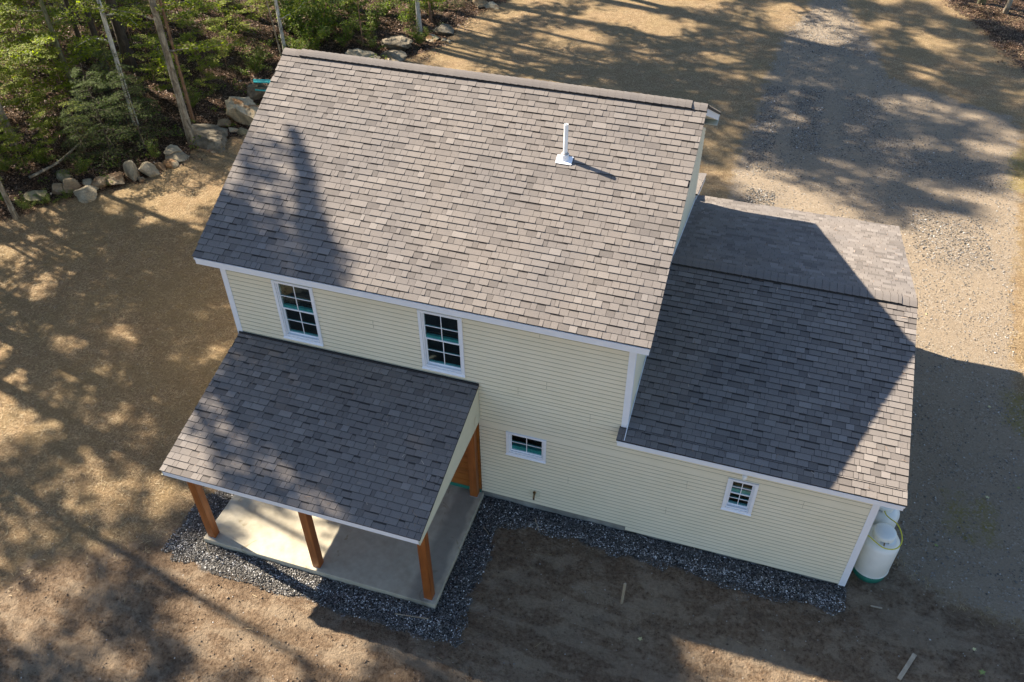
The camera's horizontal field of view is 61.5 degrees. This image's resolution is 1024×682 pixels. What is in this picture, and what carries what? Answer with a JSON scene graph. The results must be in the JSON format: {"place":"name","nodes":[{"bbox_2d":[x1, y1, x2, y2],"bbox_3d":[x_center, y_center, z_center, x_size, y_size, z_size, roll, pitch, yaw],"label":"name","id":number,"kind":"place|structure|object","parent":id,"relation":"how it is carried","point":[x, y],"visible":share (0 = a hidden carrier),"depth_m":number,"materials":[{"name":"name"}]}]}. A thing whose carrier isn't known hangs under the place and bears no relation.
{"place":"outdoors","nodes":[
{"label":"outdoors","id":0,"kind":"place"},
{"bbox_2d":[0,0,1023,681],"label":"ground","id":1,"kind":"structure","parent":0,"point":[54,626],"depth_m":21.01,"materials":[{"name":"soil"}]},
{"bbox_2d":[0,0,19,219],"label":"forest tree","id":2,"kind":"object","parent":1,"relation":"on","point":[12,210],"visible":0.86,"depth_m":26.04,"materials":[{"name":"grey plant"}]},
{"bbox_2d":[0,118,23,153],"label":"maple sapling","id":3,"kind":"object","parent":1,"relation":"on","point":[6,128],"visible":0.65,"depth_m":28.11,"materials":[{"name":"green plant"}]},
{"bbox_2d":[0,145,27,172],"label":"leafy shrub","id":4,"kind":"object","parent":1,"relation":"on","point":[3,167],"visible":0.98,"depth_m":27.76,"materials":[{"name":"green plant"}]},
{"bbox_2d":[0,55,30,108],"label":"maple sapling","id":5,"kind":"object","parent":1,"relation":"on","point":[14,102],"visible":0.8,"depth_m":29.18,"materials":[{"name":"green plant"}]},
{"bbox_2d":[0,20,35,97],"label":"maple sapling","id":6,"kind":"object","parent":1,"relation":"on","point":[1,47],"visible":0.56,"depth_m":29.80,"materials":[{"name":"green plant"}]},
{"bbox_2d":[0,0,39,92],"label":"maple sapling","id":7,"kind":"object","parent":1,"relation":"on","point":[9,25],"visible":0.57,"depth_m":29.72,"materials":[{"name":"green plant"}]},
{"bbox_2d":[1,129,39,170],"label":"maple sapling","id":8,"kind":"object","parent":1,"relation":"on","point":[14,141],"visible":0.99,"depth_m":27.59,"materials":[{"name":"green plant"}]},
{"bbox_2d":[0,49,40,150],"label":"forest tree","id":9,"kind":"object","parent":1,"relation":"on","point":[12,56],"visible":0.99,"depth_m":27.27,"materials":[{"name":"green plant"}]},
{"bbox_2d":[0,63,47,130],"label":"maple sapling","id":10,"kind":"object","parent":1,"relation":"on","point":[8,72],"visible":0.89,"depth_m":28.84,"materials":[{"name":"green plant"}]},
{"bbox_2d":[13,191,37,209],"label":"leafy shrub","id":11,"kind":"object","parent":1,"relation":"on","point":[27,206],"visible":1,"depth_m":26.62,"materials":[{"name":"green plant"}]},
{"bbox_2d":[1,0,56,52],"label":"maple sapling","id":12,"kind":"object","parent":1,"relation":"on","point":[10,14],"visible":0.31,"depth_m":31.91,"materials":[{"name":"green plant"}]},
{"bbox_2d":[0,37,61,116],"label":"maple sapling","id":13,"kind":"object","parent":1,"relation":"on","point":[22,61],"visible":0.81,"depth_m":29.24,"materials":[{"name":"green plant"}]},
{"bbox_2d":[24,190,46,200],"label":"boulder","id":14,"kind":"object","parent":1,"relation":"on","point":[32,193],"visible":0.83,"depth_m":27.05,"materials":[{"name":"stone"}]},
{"bbox_2d":[8,0,71,59],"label":"maple sapling","id":15,"kind":"object","parent":1,"relation":"on","point":[20,3],"visible":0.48,"depth_m":32.03,"materials":[{"name":"green plant"}]},
{"bbox_2d":[24,145,55,164],"bbox_3d":[-15.489,-6.094,28.366,1.106,0.790,0.561,15,44,17],"label":"leafy shrub","id":16,"kind":"object","parent":1,"relation":"on","point":[42,156],"visible":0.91,"depth_m":28.39,"materials":[{"name":"green plant"}]},
{"bbox_2d":[26,111,63,161],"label":"maple sapling","id":17,"kind":"object","parent":1,"relation":"on","point":[39,115],"visible":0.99,"depth_m":27.96,"materials":[{"name":"green plant"}]},
{"bbox_2d":[26,88,65,136],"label":"maple sapling","id":18,"kind":"object","parent":1,"relation":"on","point":[42,99],"visible":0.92,"depth_m":29.13,"materials":[{"name":"green plant"}]},
{"bbox_2d":[13,11,79,99],"bbox_3d":[-16.406,-9.978,30.344,2.062,3.603,2.048,-9,42,-9],"label":"maple sapling","id":19,"kind":"object","parent":1,"relation":"on","point":[56,62],"visible":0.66,"depth_m":29.80,"materials":[{"name":"green plant"}]},
{"bbox_2d":[0,0,105,107],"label":"forest tree","id":20,"kind":"object","parent":1,"relation":"on","point":[46,38],"visible":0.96,"depth_m":29.31,"materials":[{"name":"green plant"}]},
{"bbox_2d":[17,0,96,84],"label":"maple sapling","id":21,"kind":"object","parent":1,"relation":"on","point":[65,26],"visible":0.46,"depth_m":30.97,"materials":[{"name":"green plant"}]},
{"bbox_2d":[52,183,63,194],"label":"boulder","id":22,"kind":"object","parent":1,"relation":"on","point":[57,188],"visible":0.88,"depth_m":27.57,"materials":[{"name":"stone"}]},
{"bbox_2d":[31,44,90,115],"bbox_3d":[-15.741,-8.883,29.728,1.988,3.180,1.750,33,51,32],"label":"maple sapling","id":23,"kind":"object","parent":1,"relation":"on","point":[51,53],"visible":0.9,"depth_m":29.38,"materials":[{"name":"green plant"}]},
{"bbox_2d":[56,169,72,181],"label":"boulder","id":24,"kind":"object","parent":1,"relation":"on","point":[64,175],"visible":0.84,"depth_m":28.11,"materials":[{"name":"stone"}]},
{"bbox_2d":[63,178,80,192],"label":"boulder","id":25,"kind":"object","parent":1,"relation":"on","point":[70,184],"visible":0.87,"depth_m":27.63,"materials":[{"name":"stone"}]},
{"bbox_2d":[63,0,90,63],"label":"forest tree","id":26,"kind":"object","parent":1,"relation":"on","point":[76,29],"visible":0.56,"depth_m":32.59,"materials":[{"name":"brown plant"}]},
{"bbox_2d":[66,157,92,174],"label":"leafy shrub","id":27,"kind":"object","parent":1,"relation":"on","point":[81,168],"visible":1,"depth_m":28.06,"materials":[{"name":"green plant"}]},
{"bbox_2d":[58,97,101,141],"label":"maple sapling","id":28,"kind":"object","parent":1,"relation":"on","point":[84,128],"visible":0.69,"depth_m":29.09,"materials":[{"name":"green plant"}]},
{"bbox_2d":[73,185,97,203],"bbox_3d":[-13.572,-4.697,27.554,0.841,0.358,0.819,23,47,24],"label":"boulder","id":29,"kind":"object","parent":1,"relation":"on","point":[86,194],"visible":1,"depth_m":27.38,"materials":[{"name":"grey stone"}]},
{"bbox_2d":[56,103,122,170],"bbox_3d":[-14.188,-6.655,28.377,1.999,2.675,1.976,-6,42,-6],"label":"hemlock sapling","id":30,"kind":"object","parent":1,"relation":"on","point":[75,123],"visible":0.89,"depth_m":28.19,"materials":[{"name":"green plant"}]},
{"bbox_2d":[61,0,120,47],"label":"maple sapling","id":31,"kind":"object","parent":1,"relation":"on","point":[93,15],"visible":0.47,"depth_m":33.31,"materials":[{"name":"green plant"}]},
{"bbox_2d":[80,0,109,74],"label":"forest tree","id":32,"kind":"object","parent":1,"relation":"on","point":[92,28],"visible":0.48,"depth_m":31.91,"materials":[{"name":"brown plant"}]},
{"bbox_2d":[91,176,106,187],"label":"boulder","id":33,"kind":"object","parent":1,"relation":"on","point":[99,181],"visible":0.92,"depth_m":27.75,"materials":[{"name":"stone"}]},
{"bbox_2d":[64,63,142,176],"bbox_3d":[-13.656,-7.326,28.491,3.108,3.960,3.053,11,43,12],"label":"hemlock sapling","id":34,"kind":"object","parent":1,"relation":"on","point":[95,107],"visible":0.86,"depth_m":28.22,"materials":[{"name":"green plant"}]},
{"bbox_2d":[83,39,130,88],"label":"maple sapling","id":35,"kind":"object","parent":1,"relation":"on","point":[100,60],"visible":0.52,"depth_m":31.33,"materials":[{"name":"green plant"}]},
{"bbox_2d":[66,0,149,125],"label":"forest tree","id":36,"kind":"object","parent":1,"relation":"on","point":[108,36],"visible":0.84,"depth_m":28.89,"materials":[{"name":"white wood"}]},
{"bbox_2d":[105,171,124,184],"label":"boulder","id":37,"kind":"object","parent":1,"relation":"on","point":[116,177],"visible":0.91,"depth_m":28.06,"materials":[{"name":"stone"}]},
{"bbox_2d":[105,0,137,70],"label":"forest tree","id":38,"kind":"object","parent":1,"relation":"on","point":[121,38],"visible":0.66,"depth_m":32.66,"materials":[{"name":"brown plant"}]},
{"bbox_2d":[89,0,157,44],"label":"maple sapling","id":39,"kind":"object","parent":1,"relation":"on","point":[122,16],"visible":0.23,"depth_m":33.97,"materials":[{"name":"green plant"}]},
{"bbox_2d":[87,44,161,135],"bbox_3d":[-13.786,-8.627,29.852,2.694,3.494,2.742,10,43,12],"label":"hemlock sapling","id":40,"kind":"object","parent":1,"relation":"on","point":[110,75],"visible":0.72,"depth_m":29.64,"materials":[{"name":"green plant"}]},
{"bbox_2d":[123,160,139,180],"bbox_3d":[-12.586,-5.584,28.513,0.368,0.851,0.776,-33,51,-31],"label":"boulder","id":41,"kind":"object","parent":1,"relation":"on","point":[130,170],"visible":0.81,"depth_m":28.36,"materials":[{"name":"grey stone"}]},
{"bbox_2d":[117,0,167,29],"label":"maple sapling","id":42,"kind":"object","parent":1,"relation":"on","point":[139,1],"visible":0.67,"depth_m":35.06,"materials":[{"name":"green plant"}]},
{"bbox_2d":[101,63,184,165],"bbox_3d":[-12.598,-7.636,28.915,2.762,3.715,3.086,29,49,29],"label":"hemlock sapling","id":43,"kind":"object","parent":1,"relation":"on","point":[131,103],"visible":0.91,"depth_m":28.68,"materials":[{"name":"green plant"}]},
{"bbox_2d":[138,161,159,176],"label":"boulder","id":44,"kind":"object","parent":1,"relation":"on","point":[149,169],"visible":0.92,"depth_m":28.50,"materials":[{"name":"grey stone"}]},
{"bbox_2d":[128,34,173,99],"bbox_3d":[-13.213,-10.011,31.570,1.566,2.756,1.577,-20,45,-21],"label":"maple sapling","id":45,"kind":"object","parent":1,"relation":"on","point":[139,45],"visible":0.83,"depth_m":31.40,"materials":[{"name":"green plant"}]},
{"bbox_2d":[121,0,184,55],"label":"maple sapling","id":46,"kind":"object","parent":1,"relation":"on","point":[155,35],"visible":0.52,"depth_m":33.09,"materials":[{"name":"green plant"}]},
{"bbox_2d":[147,138,160,158],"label":"leafy shrub","id":47,"kind":"object","parent":1,"relation":"on","point":[153,153],"visible":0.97,"depth_m":29.22,"materials":[{"name":"green plant"}]},
{"bbox_2d":[72,0,240,144],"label":"forest tree","id":48,"kind":"object","parent":1,"relation":"on","point":[184,115],"visible":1,"depth_m":27.90,"materials":[{"name":"grey plant"}]},
{"bbox_2d":[163,158,178,167],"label":"boulder","id":49,"kind":"object","parent":1,"relation":"on","point":[171,163],"visible":1,"depth_m":29.03,"materials":[{"name":"beige stone"}]},
{"bbox_2d":[163,144,181,154],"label":"boulder","id":50,"kind":"object","parent":1,"relation":"on","point":[170,149],"visible":1,"depth_m":29.48,"materials":[{"name":"grey stone"}]},
{"bbox_2d":[154,50,191,97],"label":"maple sapling","id":51,"kind":"object","parent":1,"relation":"on","point":[172,55],"visible":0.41,"depth_m":31.45,"materials":[{"name":"green plant"}]},
{"bbox_2d":[165,152,188,161],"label":"boulder","id":52,"kind":"object","parent":1,"relation":"on","point":[180,156],"visible":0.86,"depth_m":29.37,"materials":[{"name":"grey stone"}]},
{"bbox_2d":[159,0,228,122],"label":"forest tree","id":53,"kind":"object","parent":1,"relation":"on","point":[173,46],"visible":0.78,"depth_m":29.46,"materials":[{"name":"brown plant"}]},
{"bbox_2d":[170,9,219,78],"bbox_3d":[-12.291,-11.215,32.785,1.856,2.968,1.634,22,46,23],"label":"maple sapling","id":54,"kind":"object","parent":1,"relation":"on","point":[189,34],"visible":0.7,"depth_m":32.50,"materials":[{"name":"green plant"}]},
{"bbox_2d":[181,79,212,107],"bbox_3d":[-11.703,-9.274,31.937,1.080,1.134,1.540,-26,48,-26],"label":"leafy shrub","id":55,"kind":"object","parent":1,"relation":"on","point":[193,99],"visible":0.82,"depth_m":31.84,"materials":[{"name":"green plant"}]},
{"bbox_2d":[176,0,226,43],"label":"maple sapling","id":56,"kind":"object","parent":1,"relation":"on","point":[199,24],"visible":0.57,"depth_m":34.95,"materials":[{"name":"green plant"}]},
{"bbox_2d":[185,123,227,152],"bbox_3d":[-10.620,-7.176,30.435,1.442,0.522,2.182,-32,50,-30],"label":"boulder","id":57,"kind":"object","parent":1,"relation":"on","point":[213,138],"visible":0.9,"depth_m":30.14,"materials":[{"name":"stone"}]},
{"bbox_2d":[194,53,225,93],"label":"maple sapling","id":58,"kind":"object","parent":1,"relation":"on","point":[208,73],"visible":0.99,"depth_m":32.34,"materials":[{"name":"green plant"}]},
{"bbox_2d":[201,12,242,68],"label":"maple sapling","id":59,"kind":"object","parent":1,"relation":"on","point":[224,33],"visible":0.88,"depth_m":33.45,"materials":[{"name":"green plant"}]},
{"bbox_2d":[2,0,451,184],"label":"forest herbs","id":60,"kind":"object","parent":1,"relation":"on","point":[221,63],"visible":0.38,"depth_m":32.28,"materials":[{"name":"green plant"}]},
{"bbox_2d":[210,0,259,53],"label":"maple sapling","id":61,"kind":"object","parent":1,"relation":"on","point":[236,20],"visible":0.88,"depth_m":34.56,"materials":[{"name":"green plant"}]},
{"bbox_2d":[225,96,258,126],"bbox_3d":[-9.734,-8.116,31.367,1.167,1.416,1.538,-19,45,-20],"label":"boulder","id":62,"kind":"object","parent":1,"relation":"on","point":[243,110],"visible":0.77,"depth_m":30.99,"materials":[{"name":"beige stone"}]},
{"bbox_2d":[0,0,495,214],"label":"leaf litter","id":63,"kind":"object","parent":1,"relation":"on","point":[145,159],"visible":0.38,"depth_m":33.51,"materials":[{"name":"plant"}]},
{"bbox_2d":[28,143,78,178],"bbox_3d":[-15.050,-5.960,28.418,0.178,0.284,2.139,19,45,21],"label":"fallen branch","id":64,"kind":"object","parent":63,"relation":"on","point":[48,167],"visible":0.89,"depth_m":28.23,"materials":[{"name":"wood"}]},
{"bbox_2d":[227,44,269,74],"bbox_3d":[-10.452,-11.317,34.285,1.694,1.248,1.188,-3,42,-3],"label":"leafy shrub","id":65,"kind":"object","parent":1,"relation":"on","point":[254,62],"visible":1,"depth_m":34.16,"materials":[{"name":"green plant"}]},
{"bbox_2d":[247,84,267,100],"bbox_3d":[-9.704,-9.479,32.953,0.981,0.824,0.805,-15,44,-16],"label":"boulder","id":66,"kind":"object","parent":1,"relation":"on","point":[253,94],"visible":0.65,"depth_m":32.61,"materials":[{"name":"stone"}]},
{"bbox_2d":[241,0,278,29],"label":"maple sapling","id":67,"kind":"object","parent":1,"relation":"on","point":[253,15],"visible":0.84,"depth_m":36.76,"materials":[{"name":"green plant"}]},
{"bbox_2d":[251,37,273,63],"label":"leafy shrub","id":68,"kind":"object","parent":1,"relation":"on","point":[259,52],"visible":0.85,"depth_m":34.75,"materials":[{"name":"green plant"}]},
{"bbox_2d":[247,0,280,29],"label":"maple sapling","id":69,"kind":"object","parent":1,"relation":"on","point":[263,8],"visible":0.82,"depth_m":36.70,"materials":[{"name":"green plant"}]},
{"bbox_2d":[269,0,305,29],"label":"leafy shrub","id":70,"kind":"object","parent":1,"relation":"on","point":[283,23],"visible":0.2,"depth_m":36.99,"materials":[{"name":"green plant"}]},
{"bbox_2d":[270,0,310,49],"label":"forest tree","id":71,"kind":"object","parent":1,"relation":"on","point":[278,14],"visible":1,"depth_m":34.18,"materials":[{"name":"white wood"}]},
{"bbox_2d":[278,32,313,55],"bbox_3d":[-8.753,-11.916,34.839,1.558,1.398,1.289,-12,43,-13],"label":"leafy shrub","id":72,"kind":"object","parent":1,"relation":"on","point":[299,46],"visible":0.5,"depth_m":34.78,"materials":[{"name":"green plant"}]},
{"bbox_2d":[279,0,326,36],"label":"leafy shrub","id":73,"kind":"object","parent":1,"relation":"on","point":[289,8],"visible":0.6,"depth_m":35.95,"materials":[{"name":"green plant"}]},
{"bbox_2d":[285,20,329,50],"bbox_3d":[-8.221,-12.516,35.332,1.587,1.720,1.917,-34,51,-32],"label":"leafy shrub","id":74,"kind":"object","parent":1,"relation":"on","point":[311,45],"visible":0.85,"depth_m":35.23,"materials":[{"name":"green plant"}]},
{"bbox_2d":[283,0,349,42],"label":"leafy shrub","id":75,"kind":"object","parent":1,"relation":"on","point":[324,25],"visible":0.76,"depth_m":35.81,"materials":[{"name":"green plant"}]},
{"bbox_2d":[289,0,369,35],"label":"leafy shrub","id":76,"kind":"object","parent":1,"relation":"on","point":[333,8],"visible":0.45,"depth_m":36.99,"materials":[{"name":"green plant"}]},
{"bbox_2d":[326,12,358,47],"bbox_3d":[-6.991,-13.069,36.042,1.678,1.505,1.388,-27,48,-27],"label":"leafy shrub","id":77,"kind":"object","parent":1,"relation":"on","point":[346,34],"visible":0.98,"depth_m":36.03,"materials":[{"name":"green plant"}]},
{"bbox_2d":[340,0,369,28],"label":"maple sapling","id":78,"kind":"object","parent":1,"relation":"on","point":[347,1],"visible":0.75,"depth_m":37.19,"materials":[{"name":"green plant"}]},
{"bbox_2d":[345,48,380,58],"bbox_3d":[-6.177,-11.742,35.473,1.230,0.469,1.042,-23,46,-24],"label":"boulder","id":79,"kind":"object","parent":1,"relation":"on","point":[358,52],"visible":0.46,"depth_m":35.37,"materials":[{"name":"grey stone"}]},
{"bbox_2d":[348,0,391,38],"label":"leafy shrub","id":80,"kind":"object","parent":1,"relation":"on","point":[374,23],"visible":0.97,"depth_m":36.75,"materials":[{"name":"green plant"}]},
{"bbox_2d":[357,28,385,49],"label":"leafy shrub","id":81,"kind":"object","parent":1,"relation":"on","point":[371,45],"visible":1,"depth_m":35.90,"materials":[{"name":"green plant"}]},
{"bbox_2d":[373,0,406,15],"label":"leafy shrub","id":82,"kind":"object","parent":1,"relation":"on","point":[388,5],"visible":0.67,"depth_m":38.65,"materials":[{"name":"green plant"}]},
{"bbox_2d":[381,49,406,61],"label":"boulder","id":83,"kind":"object","parent":1,"relation":"on","point":[396,55],"visible":0.87,"depth_m":35.47,"materials":[{"name":"stone"}]},
{"bbox_2d":[380,35,412,50],"bbox_3d":[-4.911,-12.541,36.313,1.534,0.542,1.125,21,46,22],"label":"boulder","id":84,"kind":"object","parent":1,"relation":"on","point":[401,42],"visible":0.95,"depth_m":36.03,"materials":[{"name":"stone"}]},
{"bbox_2d":[392,0,424,24],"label":"leafy shrub","id":85,"kind":"object","parent":1,"relation":"on","point":[410,14],"visible":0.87,"depth_m":37.60,"materials":[{"name":"green plant"}]},
{"bbox_2d":[404,18,433,44],"bbox_3d":[-3.970,-12.981,36.278,1.318,1.183,1.091,-20,45,-21],"label":"leafy shrub","id":86,"kind":"object","parent":1,"relation":"on","point":[420,40],"visible":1,"depth_m":36.29,"materials":[{"name":"green plant"}]},
{"bbox_2d":[402,0,444,15],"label":"leafy shrub","id":87,"kind":"object","parent":1,"relation":"on","point":[432,7],"visible":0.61,"depth_m":38.56,"materials":[{"name":"green plant"}]},
{"bbox_2d":[415,0,446,33],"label":"forest tree","id":88,"kind":"object","parent":1,"relation":"on","point":[417,6],"visible":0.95,"depth_m":36.83,"materials":[{"name":"white wood"}]},
{"bbox_2d":[433,23,453,35],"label":"boulder","id":89,"kind":"object","parent":1,"relation":"on","point":[442,29],"visible":0.99,"depth_m":37.39,"materials":[{"name":"stone"}]},
{"bbox_2d":[161,491,846,647],"bbox_3d":[-0.302,4.501,17.225,13.353,0.151,3.822,12,43,13],"label":"crushed stone","id":90,"kind":"object","parent":1,"relation":"on","point":[745,584],"visible":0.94,"depth_m":17.11,"materials":[{"name":"gravel"}]},
{"bbox_2d":[0,533,1023,681],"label":"soil clods","id":91,"kind":"object","parent":1,"relation":"on","point":[295,625],"visible":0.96,"depth_m":16.13,"materials":[{"name":"soil"}]},
{"bbox_2d":[21,528,1012,678],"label":"soil pebbles","id":92,"kind":"object","parent":1,"relation":"on","point":[505,626],"visible":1,"depth_m":16.27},
{"bbox_2d":[159,48,917,608],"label":"house","id":93,"kind":"structure","parent":1,"relation":"on","point":[527,242],"depth_m":16.11,"materials":[{"name":"plastic"}]},
{"bbox_2d":[271,279,323,346],"bbox_3d":[-4.117,-0.562,16.624,0.870,1.442,0.158,12,43,13],"label":"window","id":94,"kind":"structure","parent":93,"relation":"in","point":[310,338],"depth_m":16.67,"materials":[{"name":"white plastic"}]},
{"bbox_2d":[194,356,460,530],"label":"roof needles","id":95,"kind":"object","parent":93,"relation":"on","point":[323,439],"visible":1,"depth_m":15.97,"materials":[{"name":"brown plant"}]},
{"bbox_2d":[417,309,465,377],"bbox_3d":[-1.286,0.023,15.931,0.868,1.442,0.158,12,43,13],"label":"window","id":96,"kind":"structure","parent":93,"relation":"in","point":[433,365],"depth_m":15.97,"materials":[{"name":"white plastic"}]},
{"bbox_2d":[506,431,546,463],"bbox_3d":[0.296,2.064,17.092,0.837,0.658,0.194,12,43,13],"label":"window","id":97,"kind":"structure","parent":93,"relation":"in","point":[522,450],"depth_m":17.16,"materials":[{"name":"white plastic"}]},
{"bbox_2d":[721,477,758,516],"bbox_3d":[4.264,2.880,16.091,0.566,0.896,0.158,12,43,13],"label":"window","id":98,"kind":"structure","parent":93,"relation":"in","point":[727,505],"depth_m":16.10,"materials":[{"name":"white plastic"}]},
{"bbox_2d":[651,214,906,472],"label":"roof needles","id":99,"kind":"object","parent":93,"relation":"on","point":[790,336],"visible":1,"depth_m":16.80,"materials":[{"name":"brown plant"}]},
{"bbox_2d":[852,523,899,582],"bbox_3d":[7.074,4.061,16.693,0.702,1.276,0.702,0,42,1],"label":"propane tank","id":100,"kind":"object","parent":1,"relation":"on","point":[873,562],"visible":0.89,"depth_m":16.38,"materials":[{"name":"metal"}]},
{"bbox_2d":[732,0,1023,623],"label":"loose gravel","id":101,"kind":"structure","parent":1,"relation":"on","point":[955,560],"depth_m":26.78,"materials":[{"name":"gravel"}]},
{"bbox_2d":[872,506,899,527],"bbox_3d":[7.319,3.591,17.252,0.702,1.276,0.702,25,47,26],"label":"propane tank","id":102,"kind":"object","parent":1,"relation":"on","point":[882,517],"visible":0.15,"depth_m":16.78,"materials":[{"name":"metal"}]},
{"bbox_2d":[867,511,902,549],"bbox_3d":[7.167,3.605,16.401,0.859,0.163,0.676,-30,50,-29],"label":"gas hose","id":103,"kind":"object","parent":102,"relation":"attached to","point":[900,531],"visible":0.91,"depth_m":16.26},
{"bbox_2d":[897,653,916,680],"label":"board","id":104,"kind":"object","parent":1,"relation":"on","point":[906,666],"visible":1,"depth_m":15.64,"materials":[{"name":"grey wood"}]},
{"bbox_2d":[941,0,1023,70],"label":"leaf litter","id":105,"kind":"object","parent":1,"relation":"on","point":[994,28],"visible":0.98,"depth_m":37.42,"materials":[{"name":"plant"}]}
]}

